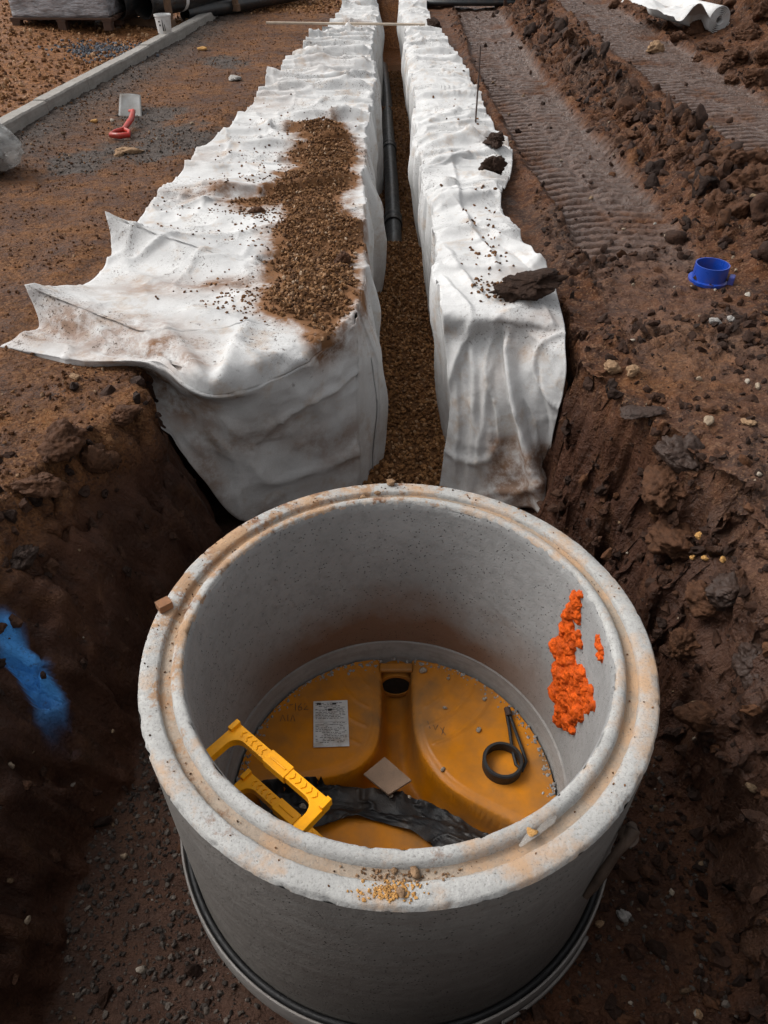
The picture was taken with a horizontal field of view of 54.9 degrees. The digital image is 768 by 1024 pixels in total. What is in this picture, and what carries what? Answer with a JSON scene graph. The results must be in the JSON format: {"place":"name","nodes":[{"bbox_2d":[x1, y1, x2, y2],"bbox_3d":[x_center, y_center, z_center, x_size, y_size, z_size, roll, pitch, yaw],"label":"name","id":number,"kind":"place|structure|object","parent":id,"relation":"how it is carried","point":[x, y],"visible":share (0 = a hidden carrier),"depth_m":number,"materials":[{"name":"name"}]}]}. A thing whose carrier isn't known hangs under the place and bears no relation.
{"place":"outdoors","nodes":[
{"label":"outdoors","id":0,"kind":"place"},
{"bbox_2d":[0,0,187,116],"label":"roadside gravel","id":1,"kind":"structure","parent":0,"point":[34,68],"depth_m":8.38,"materials":[{"name":"gravel"}]},
{"bbox_2d":[38,38,159,70],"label":"blue gravel","id":2,"kind":"structure","parent":0,"point":[88,50],"depth_m":8.56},
{"bbox_2d":[242,0,341,17],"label":"roadside gravel","id":3,"kind":"structure","parent":0,"point":[304,7],"depth_m":11.85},
{"bbox_2d":[0,0,767,1023],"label":"ground","id":4,"kind":"structure","parent":0,"point":[66,716],"depth_m":3.09,"materials":[{"name":"soil"}]},
{"bbox_2d":[0,123,23,173],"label":"polythene bag","id":5,"kind":"object","parent":4,"relation":"on","point":[11,151],"visible":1,"depth_m":5.18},
{"bbox_2d":[9,544,38,570],"bbox_3d":[-1.283,0.158,2.626,0.104,0.090,0.151,-2,48,19],"label":"earth block","id":6,"kind":"object","parent":4,"relation":"on","point":[23,558],"depth_m":2.59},
{"bbox_2d":[0,100,48,133],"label":"kerb stone","id":7,"kind":"object","parent":4,"relation":"on","point":[20,118],"visible":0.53,"depth_m":6.21,"materials":[{"name":"concrete"}]},
{"bbox_2d":[10,472,69,498],"bbox_3d":[-1.284,-0.095,2.707,0.230,0.082,0.161,10,27,24],"label":"earth block","id":8,"kind":"object","parent":4,"relation":"on","point":[44,485],"depth_m":2.66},
{"bbox_2d":[33,78,89,110],"bbox_3d":[-2.987,-3.825,6.918,0.128,0.254,0.905,3,41,4],"label":"kerb stone","id":9,"kind":"object","parent":4,"relation":"on","point":[66,92],"visible":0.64,"depth_m":6.83,"materials":[{"name":"concrete"}]},
{"bbox_2d":[36,418,88,462],"bbox_3d":[-1.223,-0.270,2.834,0.152,0.151,0.225,14,43,16],"label":"earth block","id":10,"kind":"object","parent":4,"relation":"on","point":[64,440],"depth_m":2.79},
{"bbox_2d":[8,0,125,30],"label":"wrapped pallet","id":11,"kind":"object","parent":4,"relation":"on","point":[62,13],"visible":0.94,"depth_m":9.31,"materials":[{"name":"plastic"}]},
{"bbox_2d":[69,373,79,379],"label":"stone","id":12,"kind":"object","parent":4,"relation":"on","point":[74,376],"visible":1,"depth_m":3.17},
{"bbox_2d":[76,60,122,89],"bbox_3d":[-2.904,-4.420,7.608,0.128,0.254,0.905,4,41,4],"label":"kerb stone","id":13,"kind":"object","parent":4,"relation":"on","point":[107,71],"visible":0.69,"depth_m":7.53,"materials":[{"name":"concrete"}]},
{"bbox_2d":[79,442,121,473],"bbox_3d":[-1.148,-0.226,2.922,0.172,0.138,0.148,9,42,10],"label":"earth block","id":14,"kind":"object","parent":4,"relation":"on","point":[98,458],"depth_m":2.89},
{"bbox_2d":[114,151,123,156],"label":"stone","id":15,"kind":"object","parent":4,"relation":"on","point":[118,154],"visible":0.95,"depth_m":5.74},
{"bbox_2d":[0,16,250,180],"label":"grey grit","id":16,"kind":"object","parent":4,"relation":"on","point":[124,116],"visible":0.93,"depth_m":6.29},
{"bbox_2d":[109,93,141,138],"bbox_3d":[-2.241,-3.439,6.426,0.208,0.146,1.098,-7,41,-8],"label":"shovel","id":17,"kind":"object","parent":4,"relation":"on","point":[130,106],"visible":1,"depth_m":6.68,"materials":[{"name":"red plastic"}]},
{"bbox_2d":[111,404,142,426],"bbox_3d":[-1.074,-0.396,3.047,0.169,0.088,0.125,-25,32,-14],"label":"earth block","id":18,"kind":"object","parent":4,"relation":"on","point":[123,415],"depth_m":3.01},
{"bbox_2d":[114,147,143,153],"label":"stone","id":19,"kind":"object","parent":4,"relation":"on","point":[130,150],"visible":0.94,"depth_m":5.78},
{"bbox_2d":[112,45,150,70],"bbox_3d":[-2.820,-5.013,8.300,0.128,0.254,0.905,4,41,4],"label":"kerb stone","id":20,"kind":"object","parent":4,"relation":"on","point":[135,55],"visible":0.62,"depth_m":8.22,"materials":[{"name":"concrete"}]},
{"bbox_2d":[124,0,175,27],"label":"timber cradle","id":21,"kind":"object","parent":4,"relation":"on","point":[138,21],"visible":0.36,"depth_m":9.81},
{"bbox_2d":[117,0,151,19],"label":"black pipe","id":22,"kind":"object","parent":21,"relation":"on","point":[130,6],"visible":0.37,"depth_m":9.64,"materials":[{"name":"plastic"}]},
{"bbox_2d":[135,0,216,19],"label":"black pipe","id":23,"kind":"object","parent":21,"relation":"on","point":[148,12],"visible":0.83,"depth_m":9.85,"materials":[{"name":"plastic"}]},
{"bbox_2d":[139,32,174,55],"bbox_3d":[-2.737,-5.615,8.984,0.128,0.254,0.905,3,41,4],"label":"kerb stone","id":24,"kind":"object","parent":4,"relation":"on","point":[157,43],"visible":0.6,"depth_m":8.87,"materials":[{"name":"concrete"}]},
{"bbox_2d":[153,13,171,33],"bbox_3d":[-2.722,-6.031,9.127,0.208,0.195,0.208,0,41,0],"label":"bucket","id":25,"kind":"object","parent":24,"relation":"on","point":[163,22],"visible":1,"depth_m":9.08,"materials":[{"name":"white plastic"}]},
{"bbox_2d":[171,21,194,41],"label":"kerb stone","id":26,"kind":"object","parent":4,"relation":"on","point":[181,31],"visible":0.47,"depth_m":9.60,"materials":[{"name":"concrete"}]},
{"bbox_2d":[0,0,387,521],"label":"geotextile sheet","id":27,"kind":"object","parent":4,"relation":"on","point":[259,416],"visible":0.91,"depth_m":3.86,"materials":[{"name":"fabric"}]},
{"bbox_2d":[247,207,265,212],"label":"mud clod","id":28,"kind":"object","parent":27,"relation":"on","point":[256,210],"visible":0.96,"depth_m":4.63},
{"bbox_2d":[334,251,351,263],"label":"mud clod","id":29,"kind":"object","parent":27,"relation":"on","point":[344,257],"visible":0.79,"depth_m":4.00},
{"bbox_2d":[266,21,424,25],"bbox_3d":[-0.519,-6.515,9.863,2.130,0.025,0.045,3,41,3],"label":"aluminium straightedge","id":30,"kind":"object","parent":27,"relation":"on","point":[355,23],"visible":0.97,"depth_m":9.85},
{"bbox_2d":[187,12,212,29],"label":"kerb stone","id":31,"kind":"object","parent":4,"relation":"on","point":[200,19],"visible":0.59,"depth_m":10.26,"materials":[{"name":"concrete"}]},
{"bbox_2d":[228,75,241,80],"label":"stone","id":32,"kind":"object","parent":4,"relation":"on","point":[233,77],"visible":1,"depth_m":7.80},
{"bbox_2d":[232,0,240,11],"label":"timber cradle","id":33,"kind":"object","parent":4,"relation":"on","point":[236,6],"visible":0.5,"depth_m":10.87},
{"bbox_2d":[180,0,298,20],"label":"black pipe","id":34,"kind":"object","parent":4,"relation":"on","point":[219,8],"visible":0.82,"depth_m":10.79,"materials":[{"name":"plastic"}]},
{"bbox_2d":[126,19,365,329],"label":"sheet crumbs","id":35,"kind":"object","parent":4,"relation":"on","point":[246,291],"visible":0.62,"depth_m":4.53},
{"bbox_2d":[230,116,366,340],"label":"spilled gravel","id":36,"kind":"structure","parent":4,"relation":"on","point":[308,272],"depth_m":4.25,"materials":[{"name":"gravel"}]},
{"bbox_2d":[0,2,626,511],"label":"ground grit","id":37,"kind":"object","parent":4,"relation":"on","point":[64,376],"visible":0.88,"depth_m":5.12,"materials":[{"name":"gravel"}]},
{"bbox_2d":[0,633,737,1023],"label":"pit gravel","id":38,"kind":"structure","parent":4,"relation":"on","point":[68,959],"depth_m":2.37,"materials":[{"name":"gravel"}]},
{"bbox_2d":[0,324,767,1023],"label":"mud crumbs","id":39,"kind":"object","parent":4,"relation":"on","point":[50,566],"visible":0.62,"depth_m":2.65,"materials":[{"name":"soil"}]},
{"bbox_2d":[7,81,762,1023],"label":"pale pebbles","id":40,"kind":"object","parent":4,"relation":"on","point":[709,421],"visible":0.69,"depth_m":2.70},
{"bbox_2d":[180,641,610,1023],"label":"chamber base","id":41,"kind":"object","parent":4,"relation":"on","point":[340,727],"visible":0.48,"depth_m":2.79,"materials":[{"name":"plastic"}]},
{"bbox_2d":[258,776,488,846],"bbox_3d":[-0.021,1.055,2.578,0.907,0.142,0.243,7,41,8],"label":"plastic sheet","id":42,"kind":"object","parent":41,"relation":"on","point":[434,825],"visible":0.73,"depth_m":2.64,"materials":[{"name":"plastic"}]},
{"bbox_2d":[364,757,410,795],"bbox_3d":[0.013,0.970,2.697,0.108,0.027,0.140,-33,50,-32],"label":"board scrap","id":43,"kind":"object","parent":41,"relation":"on","point":[386,776],"visible":1,"depth_m":2.69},
{"bbox_2d":[235,657,555,796],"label":"mortar crumbs","id":44,"kind":"object","parent":41,"relation":"on","point":[544,768],"visible":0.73,"depth_m":2.90,"materials":[{"name":"concrete"}]},
{"bbox_2d":[138,483,659,1023],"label":"manhole ring","id":45,"kind":"object","parent":41,"relation":"on","point":[536,619],"visible":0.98,"depth_m":2.10,"materials":[{"name":"concrete"}]},
{"bbox_2d":[155,596,173,613],"bbox_3d":[-0.653,0.276,2.196,0.042,0.026,0.034,-29,48,-29],"label":"brick chip","id":46,"kind":"object","parent":45,"relation":"on","point":[164,604],"visible":1,"depth_m":2.19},
{"bbox_2d":[347,879,429,903],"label":"sand crumbs","id":47,"kind":"object","parent":45,"relation":"on","point":[387,891],"visible":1,"depth_m":1.59,"materials":[{"name":"sand"}]},
{"bbox_2d":[386,479,394,485],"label":"stone","id":48,"kind":"object","parent":45,"relation":"on","point":[390,482],"visible":1,"depth_m":2.64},
{"bbox_2d":[144,485,653,886],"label":"dirt crumbs","id":49,"kind":"object","parent":45,"relation":"on","point":[312,509],"visible":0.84,"depth_m":2.12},
{"bbox_2d":[339,865,461,885],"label":"sand crumbs","id":50,"kind":"object","parent":45,"relation":"on","point":[408,874],"visible":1,"depth_m":1.63,"materials":[{"name":"sand"}]},
{"bbox_2d":[396,886,405,897],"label":"stone","id":51,"kind":"object","parent":45,"relation":"on","point":[400,892],"visible":1,"depth_m":1.58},
{"bbox_2d":[410,866,419,878],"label":"stone","id":52,"kind":"object","parent":45,"relation":"on","point":[414,872],"visible":1,"depth_m":1.63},
{"bbox_2d":[527,827,537,836],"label":"stone","id":53,"kind":"object","parent":45,"relation":"on","point":[531,832],"visible":1,"depth_m":1.68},
{"bbox_2d":[419,667,426,672],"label":"stone","id":54,"kind":"object","parent":41,"relation":"on","point":[422,669],"visible":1,"depth_m":3.02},
{"bbox_2d":[482,706,527,784],"bbox_3d":[0.471,0.865,2.745,0.155,0.050,0.313,18,44,20],"label":"rubber ring","id":55,"kind":"object","parent":41,"relation":"on","point":[491,774],"visible":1,"depth_m":2.70,"materials":[{"name":"rubber"}]},
{"bbox_2d":[362,65,445,486],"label":"trench gravel","id":56,"kind":"structure","parent":4,"relation":"on","point":[409,232],"depth_m":5.20,"materials":[{"name":"gravel"}]},
{"bbox_2d":[382,62,401,240],"bbox_3d":[0.055,-4.920,9.596,0.183,0.186,8.853,0,41,0],"label":"drain pipe","id":57,"kind":"object","parent":56,"relation":"on","point":[393,221],"visible":0.84,"depth_m":8.18,"materials":[{"name":"black plastic"}]},
{"bbox_2d":[397,0,566,513],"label":"geotextile sheet","id":58,"kind":"object","parent":4,"relation":"on","point":[500,368],"visible":0.95,"depth_m":4.00,"materials":[{"name":"fabric"}]},
{"bbox_2d":[426,17,441,27],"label":"mud clod","id":59,"kind":"object","parent":58,"relation":"on","point":[433,21],"visible":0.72,"depth_m":9.87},
{"bbox_2d":[432,54,514,304],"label":"sheet crumbs","id":60,"kind":"object","parent":58,"relation":"on","point":[488,255],"visible":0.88,"depth_m":3.98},
{"bbox_2d":[475,75,479,122],"bbox_3d":[0.764,-3.300,6.139,0.014,0.538,0.211,4,41,4],"label":"steel pin","id":61,"kind":"object","parent":58,"relation":"attached to","point":[477,99],"visible":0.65,"depth_m":6.10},
{"bbox_2d":[478,46,480,77],"bbox_3d":[0.920,-4.217,7.162,0.011,0.521,0.065,15,43,16],"label":"steel pin","id":62,"kind":"object","parent":58,"relation":"attached to","point":[479,61],"visible":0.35,"depth_m":7.05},
{"bbox_2d":[478,155,507,174],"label":"mud clod","id":63,"kind":"object","parent":58,"relation":"on","point":[497,164],"visible":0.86,"depth_m":5.07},
{"bbox_2d":[482,131,504,148],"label":"mud clod","id":64,"kind":"object","parent":58,"relation":"on","point":[494,140],"visible":1,"depth_m":5.45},
{"bbox_2d":[488,268,568,302],"bbox_3d":[0.707,-1.109,3.626,0.409,0.134,0.212,-2,41,-2],"label":"mud clod","id":65,"kind":"object","parent":58,"relation":"on","point":[537,284],"visible":1,"depth_m":3.59,"materials":[{"name":"soil"}]},
{"bbox_2d":[427,0,545,5],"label":"pipe coil","id":66,"kind":"object","parent":4,"relation":"on","point":[465,2],"visible":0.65,"depth_m":11.77,"materials":[{"name":"black plastic"}]},
{"bbox_2d":[563,27,575,44],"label":"mud clod","id":67,"kind":"object","parent":4,"relation":"on","point":[570,34],"visible":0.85,"depth_m":8.55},
{"bbox_2d":[590,75,602,85],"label":"mud clod","id":68,"kind":"object","parent":4,"relation":"on","point":[593,81],"visible":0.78,"depth_m":7.21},
{"bbox_2d":[595,920,604,927],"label":"stone","id":69,"kind":"object","parent":4,"relation":"on","point":[599,923],"visible":1,"depth_m":2.40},
{"bbox_2d":[442,1,767,1023],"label":"mud crumbs","id":70,"kind":"object","parent":4,"relation":"on","point":[716,955],"visible":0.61,"depth_m":3.24,"materials":[{"name":"soil"}]},
{"bbox_2d":[606,96,616,107],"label":"mud clod","id":71,"kind":"object","parent":4,"relation":"on","point":[611,101],"visible":0.88,"depth_m":6.50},
{"bbox_2d":[604,359,622,374],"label":"stone","id":72,"kind":"object","parent":4,"relation":"on","point":[611,367],"visible":0.99,"depth_m":3.28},
{"bbox_2d":[608,0,620,8],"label":"mud clod","id":73,"kind":"object","parent":4,"relation":"on","point":[613,4],"visible":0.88,"depth_m":11.92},
{"bbox_2d":[616,909,631,921],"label":"stone","id":74,"kind":"object","parent":4,"relation":"on","point":[623,915],"visible":1,"depth_m":2.41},
{"bbox_2d":[491,0,767,261],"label":"mud crumbs","id":75,"kind":"object","parent":4,"relation":"on","point":[758,205],"visible":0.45,"depth_m":5.30,"materials":[{"name":"soil"}]},
{"bbox_2d":[621,107,638,121],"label":"mud clod","id":76,"kind":"object","parent":4,"relation":"on","point":[629,115],"visible":0.87,"depth_m":6.11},
{"bbox_2d":[626,364,639,377],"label":"stone","id":77,"kind":"object","parent":4,"relation":"on","point":[633,370],"visible":1,"depth_m":3.25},
{"bbox_2d":[619,404,666,418],"bbox_3d":[1.075,-0.425,3.082,0.202,0.029,0.125,-11,42,-13],"label":"slate slab","id":78,"kind":"object","parent":4,"relation":"on","point":[630,411],"depth_m":3.06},
{"bbox_2d":[639,6,647,13],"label":"mud clod","id":79,"kind":"object","parent":4,"relation":"on","point":[643,9],"visible":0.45,"depth_m":11.21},
{"bbox_2d":[646,40,664,52],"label":"stone","id":80,"kind":"object","parent":4,"relation":"on","point":[655,46],"visible":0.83,"depth_m":9.05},
{"bbox_2d":[659,137,670,150],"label":"mud clod","id":81,"kind":"object","parent":4,"relation":"on","point":[662,143],"visible":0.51,"depth_m":5.40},
{"bbox_2d":[641,464,689,514],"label":"earth block","id":82,"kind":"structure","parent":4,"relation":"on","point":[662,491],"depth_m":2.94,"materials":[{"name":"soil"}]},
{"bbox_2d":[661,20,676,29],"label":"mud clod","id":83,"kind":"object","parent":4,"relation":"on","point":[667,24],"visible":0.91,"depth_m":10.21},
{"bbox_2d":[645,518,695,561],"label":"earth block","id":84,"kind":"structure","parent":4,"relation":"on","point":[662,537],"depth_m":2.94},
{"bbox_2d":[621,0,729,32],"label":"geotextile roll","id":85,"kind":"object","parent":4,"relation":"on","point":[711,16],"visible":0.96,"depth_m":9.68,"materials":[{"name":"fabric"}]},
{"bbox_2d":[667,145,688,162],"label":"mud clod","id":86,"kind":"object","parent":4,"relation":"on","point":[676,155],"visible":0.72,"depth_m":5.16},
{"bbox_2d":[669,31,688,42],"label":"mud clod","id":87,"kind":"object","parent":4,"relation":"on","point":[675,36],"visible":0.96,"depth_m":9.38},
{"bbox_2d":[653,431,705,473],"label":"earth block","id":88,"kind":"structure","parent":4,"relation":"on","point":[676,455],"depth_m":2.90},
{"bbox_2d":[667,627,701,662],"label":"earth block","id":89,"kind":"structure","parent":4,"relation":"on","point":[682,644],"depth_m":2.75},
{"bbox_2d":[673,700,716,731],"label":"earth block","id":90,"kind":"structure","parent":4,"relation":"on","point":[697,716],"depth_m":2.57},
{"bbox_2d":[687,19,704,35],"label":"mud clod","id":91,"kind":"object","parent":4,"relation":"on","point":[696,27],"visible":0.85,"depth_m":9.68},
{"bbox_2d":[692,53,702,61],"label":"mud clod","id":92,"kind":"object","parent":4,"relation":"on","point":[698,57],"visible":0.98,"depth_m":8.60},
{"bbox_2d":[694,532,701,538],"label":"stone","id":93,"kind":"object","parent":4,"relation":"on","point":[697,535],"visible":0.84,"depth_m":2.88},
{"bbox_2d":[693,1009,703,1019],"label":"stone","id":94,"kind":"object","parent":4,"relation":"on","point":[699,1014],"visible":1,"depth_m":2.21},
{"bbox_2d":[684,580,718,620],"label":"earth block","id":95,"kind":"structure","parent":4,"relation":"on","point":[701,607],"depth_m":2.71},
{"bbox_2d":[693,163,716,190],"bbox_3d":[2.057,-2.142,4.743,0.121,0.169,0.182,42,46,21],"label":"mud clod","id":96,"kind":"object","parent":4,"relation":"on","point":[708,169],"visible":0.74,"depth_m":4.70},
{"bbox_2d":[688,257,735,288],"bbox_3d":[1.751,-1.281,3.964,0.212,0.100,0.217,-11,42,-13],"label":"pipe collar","id":97,"kind":"object","parent":4,"relation":"on","point":[706,271],"visible":0.99,"depth_m":3.92,"materials":[{"name":"blue plastic"}]},
{"bbox_2d":[699,41,725,51],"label":"mud clod","id":98,"kind":"object","parent":4,"relation":"on","point":[714,46],"visible":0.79,"depth_m":8.76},
{"bbox_2d":[709,317,721,324],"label":"stone","id":99,"kind":"object","parent":4,"relation":"on","point":[711,320],"visible":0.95,"depth_m":3.52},
{"bbox_2d":[704,570,739,608],"bbox_3d":[1.226,0.283,2.638,0.157,0.118,0.129,9,42,10],"label":"earth block","id":100,"kind":"object","parent":4,"relation":"on","point":[722,590],"depth_m":2.61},
{"bbox_2d":[717,57,734,73],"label":"mud clod","id":101,"kind":"object","parent":4,"relation":"on","point":[725,64],"visible":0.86,"depth_m":7.98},
{"bbox_2d":[727,315,734,321],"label":"stone","id":102,"kind":"object","parent":4,"relation":"on","point":[730,318],"visible":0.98,"depth_m":3.58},
{"bbox_2d":[707,146,756,172],"bbox_3d":[2.292,-2.358,4.962,0.286,0.180,0.266,-18,44,-20],"label":"mud clod","id":103,"kind":"object","parent":4,"relation":"on","point":[739,158],"visible":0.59,"depth_m":4.88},
{"bbox_2d":[724,74,739,84],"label":"mud clod","id":104,"kind":"object","parent":4,"relation":"on","point":[732,79],"visible":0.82,"depth_m":7.67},
{"bbox_2d":[723,46,749,64],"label":"mud clod","id":105,"kind":"object","parent":4,"relation":"on","point":[738,53],"visible":0.75,"depth_m":8.14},
{"bbox_2d":[724,192,749,219],"bbox_3d":[2.143,-1.852,4.541,0.169,0.179,0.221,0,39,-4],"label":"mud clod","id":106,"kind":"object","parent":4,"relation":"on","point":[739,207],"visible":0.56,"depth_m":4.46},
{"bbox_2d":[714,193,735,204],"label":"mud clod","id":107,"kind":"object","parent":106,"relation":"on","point":[727,198],"visible":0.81,"depth_m":4.49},
{"bbox_2d":[721,162,767,193],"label":"mud clod","id":108,"kind":"object","parent":4,"relation":"on","point":[752,176],"visible":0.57,"depth_m":4.65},
{"bbox_2d":[731,642,762,689],"bbox_3d":[1.252,0.513,2.506,0.134,0.147,0.206,-2,48,20],"label":"earth block","id":109,"kind":"object","parent":4,"relation":"on","point":[742,667],"depth_m":2.48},
{"bbox_2d":[733,19,761,40],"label":"mud clod","id":110,"kind":"object","parent":4,"relation":"on","point":[748,29],"visible":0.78,"depth_m":8.91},
{"bbox_2d":[740,418,757,425],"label":"stone","id":111,"kind":"object","parent":4,"relation":"on","point":[745,421],"visible":1,"depth_m":2.94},
{"bbox_2d":[743,68,767,87],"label":"mud clod","id":112,"kind":"object","parent":4,"relation":"on","point":[758,77],"visible":0.92,"depth_m":7.37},
{"bbox_2d":[747,145,767,165],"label":"mud clod","id":113,"kind":"object","parent":4,"relation":"on","point":[761,155],"visible":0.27,"depth_m":5.31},
{"bbox_2d":[748,0,767,21],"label":"mud clod","id":114,"kind":"object","parent":4,"relation":"on","point":[760,11],"visible":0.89,"depth_m":9.30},
{"bbox_2d":[753,40,767,65],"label":"mud clod","id":115,"kind":"object","parent":4,"relation":"on","point":[761,55],"visible":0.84,"depth_m":7.98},
{"bbox_2d":[754,226,767,243],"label":"mud clod","id":116,"kind":"object","parent":4,"relation":"on","point":[760,235],"visible":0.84,"depth_m":4.27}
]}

